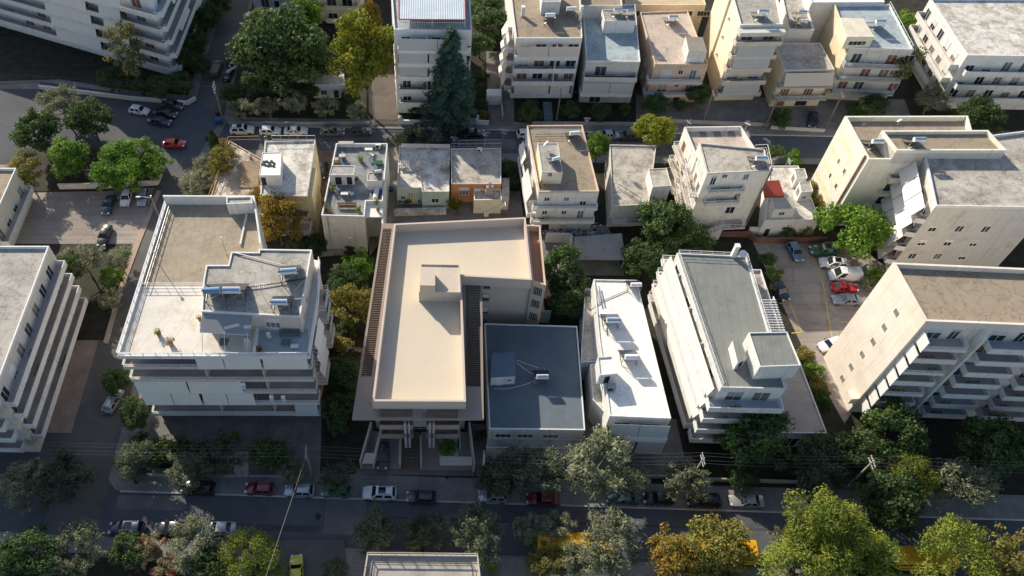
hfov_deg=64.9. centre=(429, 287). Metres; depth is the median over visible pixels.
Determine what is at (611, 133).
parked car
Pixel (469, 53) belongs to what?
door
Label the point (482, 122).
garden wall
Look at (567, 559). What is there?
olive tree
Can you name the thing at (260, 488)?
parked car
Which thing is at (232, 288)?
solar water heater
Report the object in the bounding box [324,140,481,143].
asphalt patch
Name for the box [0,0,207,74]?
stepped apartment building
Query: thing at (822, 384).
shrub
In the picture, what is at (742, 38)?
door
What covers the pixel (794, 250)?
parked car
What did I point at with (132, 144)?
broadleaf tree
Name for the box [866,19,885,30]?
solar water heater
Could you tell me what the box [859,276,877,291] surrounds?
shrub
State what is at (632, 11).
solar water heater
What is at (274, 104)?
olive tree
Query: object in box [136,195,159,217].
street lamp
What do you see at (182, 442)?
shrub
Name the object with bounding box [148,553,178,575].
flowering shrub
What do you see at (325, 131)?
parked car
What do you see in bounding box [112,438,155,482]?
olive tree
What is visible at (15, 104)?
street
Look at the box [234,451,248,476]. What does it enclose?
path
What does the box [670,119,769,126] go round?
garden wall
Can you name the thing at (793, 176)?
window
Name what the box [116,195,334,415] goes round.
apartment block
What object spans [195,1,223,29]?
broadleaf tree
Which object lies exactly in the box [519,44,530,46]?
door
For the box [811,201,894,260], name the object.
broadleaf tree
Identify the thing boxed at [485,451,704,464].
overhead cable
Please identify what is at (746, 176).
window
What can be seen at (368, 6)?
autumn tree
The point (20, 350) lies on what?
window
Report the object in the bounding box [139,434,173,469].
shrub
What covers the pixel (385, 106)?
drive
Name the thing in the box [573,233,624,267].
corrugated shed
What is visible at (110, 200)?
parked car
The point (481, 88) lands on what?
shrub
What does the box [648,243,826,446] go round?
long apartment building
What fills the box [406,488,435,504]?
parked car
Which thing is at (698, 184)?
window
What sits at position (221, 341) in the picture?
table
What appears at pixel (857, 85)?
door
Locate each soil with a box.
[0,20,207,94]
[0,550,268,575]
[148,160,1023,494]
[228,0,1023,130]
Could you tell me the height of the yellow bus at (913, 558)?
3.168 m
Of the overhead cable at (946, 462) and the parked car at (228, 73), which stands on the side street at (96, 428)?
the parked car at (228, 73)
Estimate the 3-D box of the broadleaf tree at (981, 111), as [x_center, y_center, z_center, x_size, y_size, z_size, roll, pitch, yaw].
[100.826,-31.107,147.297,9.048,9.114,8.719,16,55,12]
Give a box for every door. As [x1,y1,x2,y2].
[0,228,5,240]
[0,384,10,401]
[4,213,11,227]
[8,362,18,380]
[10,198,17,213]
[10,403,19,412]
[16,184,23,199]
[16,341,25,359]
[19,7,29,13]
[19,414,28,423]
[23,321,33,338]
[31,0,40,4]
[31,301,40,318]
[37,12,46,17]
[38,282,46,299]
[42,25,51,30]
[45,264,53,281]
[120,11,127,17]
[131,0,142,8]
[136,15,146,22]
[140,29,150,35]
[145,43,155,48]
[149,56,159,61]
[260,0,269,7]
[260,177,266,184]
[273,0,279,6]
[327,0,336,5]
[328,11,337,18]
[333,90,339,97]
[334,177,342,184]
[342,0,352,5]
[346,177,352,184]
[372,182,376,189]
[403,81,410,87]
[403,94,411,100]
[408,192,412,203]
[413,420,425,428]
[417,81,425,87]
[417,94,425,100]
[462,37,470,47]
[466,52,470,61]
[488,97,499,104]
[491,450,504,457]
[496,378,502,384]
[516,73,526,78]
[517,61,528,66]
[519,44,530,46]
[532,73,542,78]
[533,61,544,66]
[536,44,546,46]
[541,224,549,230]
[547,73,558,78]
[549,61,559,66]
[563,73,573,78]
[565,61,575,66]
[568,44,578,46]
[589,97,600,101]
[594,66,606,75]
[602,376,610,383]
[609,97,620,102]
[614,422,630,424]
[615,66,628,75]
[622,217,634,226]
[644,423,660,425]
[656,85,667,91]
[660,70,671,78]
[680,279,684,290]
[681,140,685,152]
[684,85,692,91]
[685,150,689,163]
[688,70,696,78]
[691,313,695,324]
[697,330,701,342]
[703,348,707,360]
[709,367,713,379]
[723,391,744,400]
[726,73,738,78]
[736,360,744,368]
[740,37,752,40]
[747,72,759,78]
[749,392,771,400]
[762,36,773,39]
[762,228,770,236]
[774,438,800,446]
[775,101,784,106]
[778,89,789,95]
[793,101,807,105]
[802,89,813,94]
[836,81,848,88]
[842,68,854,75]
[849,53,863,62]
[852,82,864,88]
[858,69,871,76]
[865,54,879,63]
[870,83,882,89]
[874,196,883,203]
[877,70,889,77]
[882,182,891,190]
[884,54,897,64]
[886,83,898,90]
[891,168,903,177]
[903,55,915,63]
[916,24,921,33]
[917,169,922,179]
[918,184,925,194]
[921,200,929,216]
[922,34,927,43]
[923,7,931,20]
[923,399,930,405]
[926,328,945,338]
[927,68,932,77]
[928,44,934,54]
[930,18,937,31]
[932,389,940,395]
[935,55,940,64]
[936,27,944,40]
[941,66,947,75]
[942,38,951,51]
[943,378,950,385]
[945,329,962,339]
[949,49,958,62]
[949,88,958,96]
[953,368,962,375]
[957,75,967,83]
[964,90,976,96]
[964,356,973,364]
[965,61,977,70]
[973,77,985,84]
[976,344,985,352]
[981,62,995,71]
[983,90,994,96]
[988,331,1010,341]
[990,77,1003,84]
[999,62,1013,71]
[999,91,1011,97]
[1008,78,1020,84]
[1011,332,1023,341]
[1016,91,1023,97]
[1017,62,1023,71]
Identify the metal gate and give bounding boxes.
[376,120,398,124]
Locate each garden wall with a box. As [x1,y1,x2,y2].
[38,85,195,104]
[57,165,165,188]
[119,473,233,477]
[228,122,369,124]
[249,475,303,477]
[317,250,343,256]
[394,207,445,215]
[398,115,463,124]
[476,115,488,124]
[499,85,502,119]
[532,121,635,125]
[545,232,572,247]
[548,571,608,575]
[580,473,669,478]
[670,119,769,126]
[688,477,797,483]
[720,231,826,242]
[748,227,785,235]
[770,126,825,131]
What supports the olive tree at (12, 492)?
on the street at (258, 510)
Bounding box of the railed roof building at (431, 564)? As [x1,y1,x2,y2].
[363,552,479,575]
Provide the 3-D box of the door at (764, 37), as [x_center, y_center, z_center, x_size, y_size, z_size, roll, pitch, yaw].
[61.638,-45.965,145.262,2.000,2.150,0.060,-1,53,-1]
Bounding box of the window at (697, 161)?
[695,153,699,167]
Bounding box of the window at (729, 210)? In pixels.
[724,206,735,213]
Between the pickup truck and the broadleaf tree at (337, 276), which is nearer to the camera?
the broadleaf tree at (337, 276)
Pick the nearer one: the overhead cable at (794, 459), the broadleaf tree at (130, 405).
the overhead cable at (794, 459)
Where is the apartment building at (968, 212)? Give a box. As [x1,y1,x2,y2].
[876,131,1023,270]
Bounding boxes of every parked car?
[97,225,113,246]
[101,194,116,214]
[101,389,124,414]
[108,519,145,536]
[119,188,133,206]
[128,104,150,116]
[137,188,149,206]
[147,115,171,127]
[153,107,177,119]
[154,520,188,536]
[160,98,184,110]
[162,138,185,148]
[180,480,216,496]
[201,520,236,535]
[221,66,235,81]
[226,52,238,65]
[229,123,254,135]
[244,480,275,495]
[259,125,280,135]
[283,125,307,136]
[284,482,314,498]
[288,554,303,575]
[319,161,327,179]
[320,126,344,136]
[321,484,351,498]
[350,126,371,136]
[362,484,396,501]
[376,442,389,469]
[403,127,417,136]
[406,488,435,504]
[425,126,444,137]
[461,128,484,138]
[478,489,507,503]
[516,128,525,139]
[526,490,559,506]
[598,129,619,139]
[605,491,639,505]
[619,130,641,140]
[642,490,674,505]
[685,493,721,508]
[728,493,764,508]
[769,280,790,301]
[786,241,803,261]
[796,496,826,509]
[807,111,818,127]
[808,243,838,256]
[816,336,838,352]
[818,256,848,268]
[827,266,863,282]
[830,281,858,293]
[831,293,862,306]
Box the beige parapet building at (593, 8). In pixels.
[581,0,621,20]
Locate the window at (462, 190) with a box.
[459,187,468,194]
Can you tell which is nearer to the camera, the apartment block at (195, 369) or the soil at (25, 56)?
the apartment block at (195, 369)
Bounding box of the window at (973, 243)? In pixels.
[967,240,979,246]
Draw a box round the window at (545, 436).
[542,434,558,438]
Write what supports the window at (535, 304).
in the modern house block at (445, 286)
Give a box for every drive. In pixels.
[266,540,347,575]
[372,62,399,126]
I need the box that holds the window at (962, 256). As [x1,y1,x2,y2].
[956,254,968,259]
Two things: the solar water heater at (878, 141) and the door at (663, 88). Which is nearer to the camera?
the solar water heater at (878, 141)
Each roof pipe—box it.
[235,252,297,274]
[247,278,305,287]
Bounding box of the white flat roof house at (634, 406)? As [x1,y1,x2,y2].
[578,279,670,453]
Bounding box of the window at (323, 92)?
[321,90,327,95]
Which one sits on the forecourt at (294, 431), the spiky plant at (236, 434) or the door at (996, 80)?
the spiky plant at (236, 434)
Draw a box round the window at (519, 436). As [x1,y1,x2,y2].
[516,434,532,438]
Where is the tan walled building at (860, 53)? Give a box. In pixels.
[816,1,915,99]
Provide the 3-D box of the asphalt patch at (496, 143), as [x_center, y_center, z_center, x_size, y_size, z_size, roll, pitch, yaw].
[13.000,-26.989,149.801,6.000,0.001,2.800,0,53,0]
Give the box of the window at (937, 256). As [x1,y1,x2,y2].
[931,253,942,259]
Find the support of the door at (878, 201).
in the cream apartment building at (850, 168)
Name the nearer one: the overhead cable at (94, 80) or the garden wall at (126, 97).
the overhead cable at (94, 80)
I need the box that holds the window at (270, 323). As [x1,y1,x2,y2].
[264,318,281,328]
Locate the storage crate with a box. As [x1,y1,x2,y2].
[374,160,382,166]
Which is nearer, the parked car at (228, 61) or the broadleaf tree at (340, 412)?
the broadleaf tree at (340, 412)
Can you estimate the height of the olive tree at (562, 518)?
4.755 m
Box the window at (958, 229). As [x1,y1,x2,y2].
[952,226,964,232]
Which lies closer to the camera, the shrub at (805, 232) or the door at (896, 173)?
the door at (896, 173)
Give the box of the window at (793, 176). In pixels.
[790,173,794,184]
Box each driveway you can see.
[472,424,586,475]
[486,51,513,126]
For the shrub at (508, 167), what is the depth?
142.83 m
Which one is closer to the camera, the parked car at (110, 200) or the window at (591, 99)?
the parked car at (110, 200)
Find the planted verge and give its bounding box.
[14,244,130,339]
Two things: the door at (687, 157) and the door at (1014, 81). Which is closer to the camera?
the door at (687, 157)
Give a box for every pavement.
[0,21,216,100]
[0,532,926,575]
[109,150,1023,518]
[224,0,1018,135]
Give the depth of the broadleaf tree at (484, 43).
161.01 m
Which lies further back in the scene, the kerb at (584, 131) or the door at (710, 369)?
the kerb at (584, 131)
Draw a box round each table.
[219,338,228,347]
[281,339,290,344]
[290,344,298,348]
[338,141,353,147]
[341,191,347,196]
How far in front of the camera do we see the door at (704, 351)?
106.14 m
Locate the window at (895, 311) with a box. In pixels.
[893,308,898,316]
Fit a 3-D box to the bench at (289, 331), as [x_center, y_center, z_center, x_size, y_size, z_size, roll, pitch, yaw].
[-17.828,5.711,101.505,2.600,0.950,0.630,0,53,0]
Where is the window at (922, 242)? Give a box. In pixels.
[916,239,927,245]
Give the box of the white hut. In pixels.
[312,68,344,97]
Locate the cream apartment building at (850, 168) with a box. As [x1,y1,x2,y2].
[810,116,1006,225]
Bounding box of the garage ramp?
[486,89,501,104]
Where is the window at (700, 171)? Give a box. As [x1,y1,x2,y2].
[698,165,702,178]
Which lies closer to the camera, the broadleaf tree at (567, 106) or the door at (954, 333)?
the door at (954, 333)
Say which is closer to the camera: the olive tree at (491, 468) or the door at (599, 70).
the olive tree at (491, 468)
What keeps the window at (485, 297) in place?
in the modern house block at (445, 286)
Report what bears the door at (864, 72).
in the tan walled building at (860, 53)
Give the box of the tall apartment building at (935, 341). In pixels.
[823,262,1023,421]
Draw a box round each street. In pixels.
[0,89,832,164]
[0,433,1023,575]
[43,0,249,534]
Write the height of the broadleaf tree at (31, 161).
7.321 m
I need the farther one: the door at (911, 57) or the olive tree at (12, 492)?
the door at (911, 57)
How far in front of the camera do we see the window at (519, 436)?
109.38 m
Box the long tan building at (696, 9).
[622,0,710,33]
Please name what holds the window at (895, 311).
in the tall apartment building at (935, 341)
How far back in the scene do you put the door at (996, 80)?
150.12 m
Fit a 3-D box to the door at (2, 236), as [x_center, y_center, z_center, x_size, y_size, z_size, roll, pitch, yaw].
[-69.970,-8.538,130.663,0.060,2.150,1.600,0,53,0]
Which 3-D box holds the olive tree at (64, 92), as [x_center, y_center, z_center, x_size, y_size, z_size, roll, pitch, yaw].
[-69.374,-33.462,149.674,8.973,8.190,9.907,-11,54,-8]
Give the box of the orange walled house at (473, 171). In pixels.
[451,139,508,216]
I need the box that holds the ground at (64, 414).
[0,82,199,432]
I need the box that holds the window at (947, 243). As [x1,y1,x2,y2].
[942,240,953,246]
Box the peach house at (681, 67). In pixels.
[637,10,707,101]
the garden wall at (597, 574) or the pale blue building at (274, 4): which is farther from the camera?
the pale blue building at (274, 4)
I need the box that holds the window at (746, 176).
[742,174,749,180]
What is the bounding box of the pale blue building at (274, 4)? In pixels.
[253,0,314,20]
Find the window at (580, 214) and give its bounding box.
[576,211,583,218]
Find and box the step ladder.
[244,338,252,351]
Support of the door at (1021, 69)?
in the white roofed apartments at (973, 47)
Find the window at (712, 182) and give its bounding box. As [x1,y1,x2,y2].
[708,176,717,185]
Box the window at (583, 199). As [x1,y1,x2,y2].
[579,196,587,205]
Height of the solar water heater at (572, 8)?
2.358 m
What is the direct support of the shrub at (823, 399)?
on the soil at (940, 432)
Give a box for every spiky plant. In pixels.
[230,430,240,440]
[446,197,463,212]
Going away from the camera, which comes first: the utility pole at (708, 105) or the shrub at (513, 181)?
the shrub at (513, 181)
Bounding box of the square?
[40,82,229,171]
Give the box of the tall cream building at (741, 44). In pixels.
[703,0,785,100]
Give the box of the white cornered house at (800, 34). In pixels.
[777,0,813,42]
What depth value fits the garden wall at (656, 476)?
108.95 m
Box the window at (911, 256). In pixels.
[906,253,917,259]
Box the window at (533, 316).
[528,311,537,321]
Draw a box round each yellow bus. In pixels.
[535,531,614,557]
[685,537,759,565]
[873,545,960,571]
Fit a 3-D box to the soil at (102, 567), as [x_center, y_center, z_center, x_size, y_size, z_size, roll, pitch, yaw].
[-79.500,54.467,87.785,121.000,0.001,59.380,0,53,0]
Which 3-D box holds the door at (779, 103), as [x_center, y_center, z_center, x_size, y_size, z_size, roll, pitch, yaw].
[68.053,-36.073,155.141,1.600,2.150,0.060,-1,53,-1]
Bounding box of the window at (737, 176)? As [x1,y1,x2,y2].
[734,174,740,178]
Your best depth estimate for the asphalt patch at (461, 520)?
106.03 m
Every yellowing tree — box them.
[325,8,394,113]
[630,113,677,147]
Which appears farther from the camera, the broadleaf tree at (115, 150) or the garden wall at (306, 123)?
the garden wall at (306, 123)
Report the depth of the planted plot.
144.41 m
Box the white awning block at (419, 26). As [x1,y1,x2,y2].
[391,0,471,112]
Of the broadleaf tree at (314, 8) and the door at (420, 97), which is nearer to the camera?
the door at (420, 97)
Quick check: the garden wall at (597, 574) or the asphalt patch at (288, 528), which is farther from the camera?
the asphalt patch at (288, 528)
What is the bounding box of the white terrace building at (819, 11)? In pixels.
[802,0,884,42]
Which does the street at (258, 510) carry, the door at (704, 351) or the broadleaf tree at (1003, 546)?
the broadleaf tree at (1003, 546)
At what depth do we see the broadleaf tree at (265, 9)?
165.85 m
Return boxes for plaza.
[500,558,820,575]
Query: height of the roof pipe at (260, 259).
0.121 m
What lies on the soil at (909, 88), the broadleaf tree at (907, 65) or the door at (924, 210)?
the broadleaf tree at (907, 65)
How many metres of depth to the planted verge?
128.82 m
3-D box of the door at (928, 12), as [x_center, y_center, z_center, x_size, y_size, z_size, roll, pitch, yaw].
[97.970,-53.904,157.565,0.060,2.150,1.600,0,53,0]
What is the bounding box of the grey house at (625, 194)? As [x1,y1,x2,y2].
[604,143,670,226]
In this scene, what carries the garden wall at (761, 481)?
on the soil at (940, 432)
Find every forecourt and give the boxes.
[149,412,321,475]
[636,95,909,129]
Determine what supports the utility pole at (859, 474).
on the soil at (940, 432)
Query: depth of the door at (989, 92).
152.37 m
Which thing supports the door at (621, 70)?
in the grey terrace house at (608, 63)
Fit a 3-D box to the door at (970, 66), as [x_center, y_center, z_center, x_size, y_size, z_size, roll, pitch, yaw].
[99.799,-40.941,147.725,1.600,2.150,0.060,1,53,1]
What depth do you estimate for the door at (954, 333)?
99.24 m
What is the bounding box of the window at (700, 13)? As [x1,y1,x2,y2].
[696,11,710,16]
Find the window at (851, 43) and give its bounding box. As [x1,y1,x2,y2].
[847,41,866,45]
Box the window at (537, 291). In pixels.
[532,286,542,297]
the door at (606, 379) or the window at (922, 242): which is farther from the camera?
the window at (922, 242)
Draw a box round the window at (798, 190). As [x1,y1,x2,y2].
[795,186,799,197]
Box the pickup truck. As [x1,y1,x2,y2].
[209,60,222,76]
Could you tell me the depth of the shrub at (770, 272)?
129.15 m
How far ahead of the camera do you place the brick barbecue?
136.51 m
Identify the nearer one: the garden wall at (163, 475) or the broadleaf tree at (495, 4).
the garden wall at (163, 475)
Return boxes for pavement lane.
[103,190,160,343]
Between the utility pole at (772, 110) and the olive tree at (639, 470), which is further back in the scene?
the utility pole at (772, 110)
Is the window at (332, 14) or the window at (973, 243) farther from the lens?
the window at (332, 14)
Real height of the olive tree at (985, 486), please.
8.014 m
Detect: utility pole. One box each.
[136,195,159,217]
[212,81,224,122]
[305,446,313,478]
[372,92,375,125]
[556,88,561,120]
[688,452,704,482]
[703,89,713,119]
[764,91,780,127]
[825,91,843,127]
[847,455,875,486]
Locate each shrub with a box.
[128,430,150,448]
[130,529,165,562]
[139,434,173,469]
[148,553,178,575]
[169,434,193,464]
[187,438,217,478]
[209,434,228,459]
[246,433,282,470]
[265,437,295,473]
[326,413,349,436]
[333,336,354,354]
[336,314,356,335]
[345,246,355,252]
[389,132,408,146]
[407,107,420,114]
[407,123,431,143]
[427,129,443,143]
[437,439,458,455]
[440,123,459,140]
[474,82,488,94]
[474,99,488,108]
[474,429,486,439]
[477,69,490,78]
[479,109,491,119]
[484,560,498,575]
[501,159,516,177]
[506,175,519,190]
[619,102,631,115]
[672,98,687,110]
[756,251,778,265]
[765,266,783,280]
[768,144,785,157]
[769,280,786,289]
[780,227,797,240]
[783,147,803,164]
[796,225,816,236]
[796,344,815,365]
[802,358,826,382]
[808,372,830,394]
[809,179,817,195]
[812,194,825,207]
[814,388,833,410]
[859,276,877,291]
[862,266,885,282]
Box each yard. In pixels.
[542,225,623,274]
[583,400,687,475]
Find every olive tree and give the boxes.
[0,456,59,515]
[24,443,97,510]
[33,83,81,125]
[40,517,108,575]
[59,244,105,277]
[96,288,122,309]
[104,244,133,270]
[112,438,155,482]
[163,449,200,495]
[163,511,222,575]
[178,168,215,194]
[190,426,246,479]
[191,153,212,178]
[225,98,255,119]
[227,524,258,552]
[251,96,281,118]
[275,455,306,484]
[281,90,307,113]
[282,228,306,248]
[310,94,339,117]
[315,458,358,497]
[318,556,350,575]
[345,99,365,121]
[349,501,400,557]
[395,509,451,553]
[442,498,507,570]
[474,449,519,497]
[506,441,565,501]
[511,511,545,547]
[535,508,577,542]
[554,540,598,575]
[561,424,637,502]
[579,499,644,575]
[620,457,651,500]
[663,454,713,502]
[767,523,795,554]
[791,436,850,501]
[914,80,952,114]
[931,455,1003,509]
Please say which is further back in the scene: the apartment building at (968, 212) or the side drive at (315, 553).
the apartment building at (968, 212)
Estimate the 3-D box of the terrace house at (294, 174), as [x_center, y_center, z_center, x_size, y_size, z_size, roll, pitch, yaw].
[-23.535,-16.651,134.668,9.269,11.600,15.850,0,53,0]
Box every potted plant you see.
[154,328,162,336]
[164,336,174,346]
[318,199,324,206]
[354,205,361,212]
[403,199,410,205]
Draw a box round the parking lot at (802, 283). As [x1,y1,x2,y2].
[754,241,885,422]
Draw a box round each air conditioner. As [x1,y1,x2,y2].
[375,143,380,148]
[606,383,615,391]
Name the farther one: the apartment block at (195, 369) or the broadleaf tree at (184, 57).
the broadleaf tree at (184, 57)
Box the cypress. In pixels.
[208,129,219,149]
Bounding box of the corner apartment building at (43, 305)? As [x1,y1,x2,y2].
[0,246,87,452]
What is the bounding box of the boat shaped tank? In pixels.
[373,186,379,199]
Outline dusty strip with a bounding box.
[197,113,226,157]
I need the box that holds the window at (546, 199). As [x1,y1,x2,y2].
[543,197,549,201]
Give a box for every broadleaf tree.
[0,524,66,575]
[7,107,62,154]
[7,147,44,188]
[46,135,91,180]
[55,251,83,284]
[61,95,114,140]
[87,158,126,191]
[96,65,129,92]
[97,139,133,173]
[98,262,126,287]
[100,368,133,396]
[102,20,147,95]
[107,529,151,569]
[109,158,146,193]
[118,136,161,168]
[118,393,151,431]
[122,70,150,94]
[139,151,174,180]
[146,73,172,99]
[169,69,194,94]
[176,48,200,71]
[182,541,237,575]
[183,31,209,53]
[187,54,212,77]
[188,14,205,32]
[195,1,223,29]
[205,0,231,11]
[207,137,236,175]
[216,528,288,575]
[219,83,240,103]
[224,0,329,85]
[233,21,268,66]
[237,70,269,97]
[247,6,271,21]
[267,72,303,96]
[282,36,332,80]
[288,0,323,29]
[298,232,327,256]
[299,81,319,99]
[320,386,355,424]
[325,262,368,302]
[328,282,373,327]
[328,353,360,392]
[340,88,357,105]
[341,246,374,280]
[470,0,504,24]
[471,4,506,39]
[471,32,496,57]
[517,99,543,122]
[524,538,566,575]
[544,240,584,284]
[545,275,590,319]
[559,100,580,118]
[587,130,610,161]
[588,103,611,122]
[618,237,662,282]
[634,197,698,251]
[638,91,671,114]
[643,237,681,269]
[666,511,755,575]
[684,82,711,105]
[684,222,718,252]
[696,552,746,575]
[713,423,730,449]
[718,412,795,471]
[724,459,759,493]
[765,107,792,129]
[796,428,863,475]
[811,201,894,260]
[831,534,903,575]
[844,440,889,483]
[845,102,868,115]
[847,467,928,540]
[850,395,930,464]
[857,92,889,115]
[887,46,927,79]
[897,8,916,36]
[952,92,1008,133]
[953,415,1023,478]
[974,521,1023,575]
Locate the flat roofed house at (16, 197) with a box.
[0,168,34,245]
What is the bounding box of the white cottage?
[757,166,816,236]
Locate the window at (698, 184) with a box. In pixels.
[695,180,699,193]
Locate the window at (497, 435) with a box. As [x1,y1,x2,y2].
[494,433,510,438]
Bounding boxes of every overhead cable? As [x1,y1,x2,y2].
[0,441,305,456]
[2,73,184,86]
[216,83,331,94]
[266,457,305,574]
[306,445,477,461]
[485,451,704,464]
[562,89,706,94]
[705,453,871,466]
[872,455,1020,472]
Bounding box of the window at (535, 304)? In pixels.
[530,299,540,309]
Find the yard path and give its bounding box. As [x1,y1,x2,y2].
[312,151,331,251]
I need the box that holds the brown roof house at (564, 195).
[517,125,598,230]
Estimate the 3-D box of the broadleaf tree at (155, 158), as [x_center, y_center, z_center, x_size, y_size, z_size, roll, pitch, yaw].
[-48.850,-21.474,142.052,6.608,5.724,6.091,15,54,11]
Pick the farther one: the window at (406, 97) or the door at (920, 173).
the window at (406, 97)
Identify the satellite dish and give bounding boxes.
[739,250,746,256]
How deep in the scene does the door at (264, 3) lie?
169.94 m
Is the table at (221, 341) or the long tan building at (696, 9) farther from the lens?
the long tan building at (696, 9)
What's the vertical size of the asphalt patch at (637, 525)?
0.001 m
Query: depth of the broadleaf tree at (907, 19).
163.40 m
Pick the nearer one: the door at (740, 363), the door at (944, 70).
the door at (740, 363)
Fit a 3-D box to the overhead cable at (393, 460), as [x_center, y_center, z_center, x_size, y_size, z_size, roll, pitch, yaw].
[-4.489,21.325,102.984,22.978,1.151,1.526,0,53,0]
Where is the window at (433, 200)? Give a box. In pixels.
[431,198,438,202]
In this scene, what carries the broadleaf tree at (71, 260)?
on the planted verge
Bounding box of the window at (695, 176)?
[692,171,697,183]
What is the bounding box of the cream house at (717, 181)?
[667,126,772,239]
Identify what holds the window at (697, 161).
in the cream house at (717, 181)
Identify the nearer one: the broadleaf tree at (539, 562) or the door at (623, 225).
the broadleaf tree at (539, 562)
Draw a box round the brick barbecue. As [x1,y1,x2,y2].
[485,181,493,194]
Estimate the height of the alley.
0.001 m
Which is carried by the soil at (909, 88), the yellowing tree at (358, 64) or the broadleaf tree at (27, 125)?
the yellowing tree at (358, 64)
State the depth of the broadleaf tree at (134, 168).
138.18 m
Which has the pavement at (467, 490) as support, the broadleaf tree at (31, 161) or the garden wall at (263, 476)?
the garden wall at (263, 476)
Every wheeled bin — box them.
[214,117,221,124]
[215,108,222,115]
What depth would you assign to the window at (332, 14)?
171.57 m
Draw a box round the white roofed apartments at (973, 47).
[908,0,1023,109]
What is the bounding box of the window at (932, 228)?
[926,225,938,231]
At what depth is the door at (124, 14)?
153.47 m
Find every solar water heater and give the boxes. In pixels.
[201,283,225,301]
[221,283,248,301]
[270,296,293,312]
[278,264,300,283]
[373,169,382,177]
[532,370,549,383]
[542,13,555,24]
[546,156,560,165]
[563,6,577,17]
[564,131,580,141]
[600,314,620,328]
[610,8,622,16]
[618,350,639,364]
[623,9,635,17]
[625,280,642,291]
[664,15,678,25]
[747,156,767,167]
[751,9,768,21]
[791,10,807,19]
[791,19,807,28]
[861,139,884,150]
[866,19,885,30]
[901,137,926,148]
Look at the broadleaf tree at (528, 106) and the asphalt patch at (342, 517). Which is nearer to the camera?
the asphalt patch at (342, 517)
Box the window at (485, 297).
[482,294,489,301]
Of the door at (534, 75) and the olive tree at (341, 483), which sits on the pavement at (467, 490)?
the olive tree at (341, 483)
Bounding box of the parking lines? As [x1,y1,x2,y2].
[765,243,849,335]
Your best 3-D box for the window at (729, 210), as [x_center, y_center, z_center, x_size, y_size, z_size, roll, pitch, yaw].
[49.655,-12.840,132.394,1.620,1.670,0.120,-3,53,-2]
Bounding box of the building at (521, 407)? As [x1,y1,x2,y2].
[483,310,584,457]
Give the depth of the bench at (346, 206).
128.40 m
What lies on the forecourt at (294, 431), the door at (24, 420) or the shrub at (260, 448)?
the shrub at (260, 448)
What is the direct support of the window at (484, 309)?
in the modern house block at (445, 286)
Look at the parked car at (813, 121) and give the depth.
152.26 m
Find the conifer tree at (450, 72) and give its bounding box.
[414,25,480,137]
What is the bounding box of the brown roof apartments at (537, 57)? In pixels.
[498,0,583,97]
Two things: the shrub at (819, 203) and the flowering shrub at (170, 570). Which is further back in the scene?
the shrub at (819, 203)
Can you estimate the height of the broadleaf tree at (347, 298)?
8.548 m
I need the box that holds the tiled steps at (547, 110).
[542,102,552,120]
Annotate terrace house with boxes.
[208,136,263,225]
[259,135,321,236]
[321,143,389,255]
[577,4,639,102]
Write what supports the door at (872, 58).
in the tan walled building at (860, 53)
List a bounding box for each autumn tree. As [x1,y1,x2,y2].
[245,185,260,205]
[258,190,307,245]
[358,0,382,28]
[645,521,704,575]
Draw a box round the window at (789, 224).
[785,222,793,226]
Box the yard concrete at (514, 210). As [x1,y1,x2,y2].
[392,187,522,222]
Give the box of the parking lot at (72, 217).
[15,188,153,261]
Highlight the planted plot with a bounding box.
[24,148,161,191]
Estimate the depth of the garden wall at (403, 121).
152.40 m
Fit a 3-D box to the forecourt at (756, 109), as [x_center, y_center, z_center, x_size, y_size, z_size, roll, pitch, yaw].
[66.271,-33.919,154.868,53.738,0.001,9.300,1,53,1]
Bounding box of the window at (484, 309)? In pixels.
[482,306,487,313]
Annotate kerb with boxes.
[120,491,1023,520]
[252,125,833,136]
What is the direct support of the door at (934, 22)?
in the white roofed apartments at (973, 47)
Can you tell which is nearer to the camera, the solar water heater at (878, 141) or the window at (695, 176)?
the solar water heater at (878, 141)
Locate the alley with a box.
[369,147,398,254]
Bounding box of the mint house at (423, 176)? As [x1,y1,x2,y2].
[397,143,449,207]
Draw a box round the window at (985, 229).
[979,226,991,232]
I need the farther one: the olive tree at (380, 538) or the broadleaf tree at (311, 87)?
the broadleaf tree at (311, 87)
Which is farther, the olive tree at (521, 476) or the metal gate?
the metal gate
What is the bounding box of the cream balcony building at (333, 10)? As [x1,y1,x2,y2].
[315,0,364,22]
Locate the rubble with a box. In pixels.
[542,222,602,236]
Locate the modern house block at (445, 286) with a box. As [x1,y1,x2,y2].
[352,217,546,475]
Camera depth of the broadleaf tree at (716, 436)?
108.84 m
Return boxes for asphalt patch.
[116,495,184,510]
[237,523,318,532]
[249,130,281,141]
[323,499,366,534]
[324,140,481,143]
[385,516,592,524]
[453,522,469,545]
[483,139,515,148]
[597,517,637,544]
[636,524,716,527]
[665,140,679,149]
[715,513,727,530]
[743,528,887,534]
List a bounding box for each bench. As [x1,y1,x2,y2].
[279,329,299,336]
[337,202,356,208]
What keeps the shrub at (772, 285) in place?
on the soil at (940, 432)
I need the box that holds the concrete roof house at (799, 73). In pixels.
[762,43,834,106]

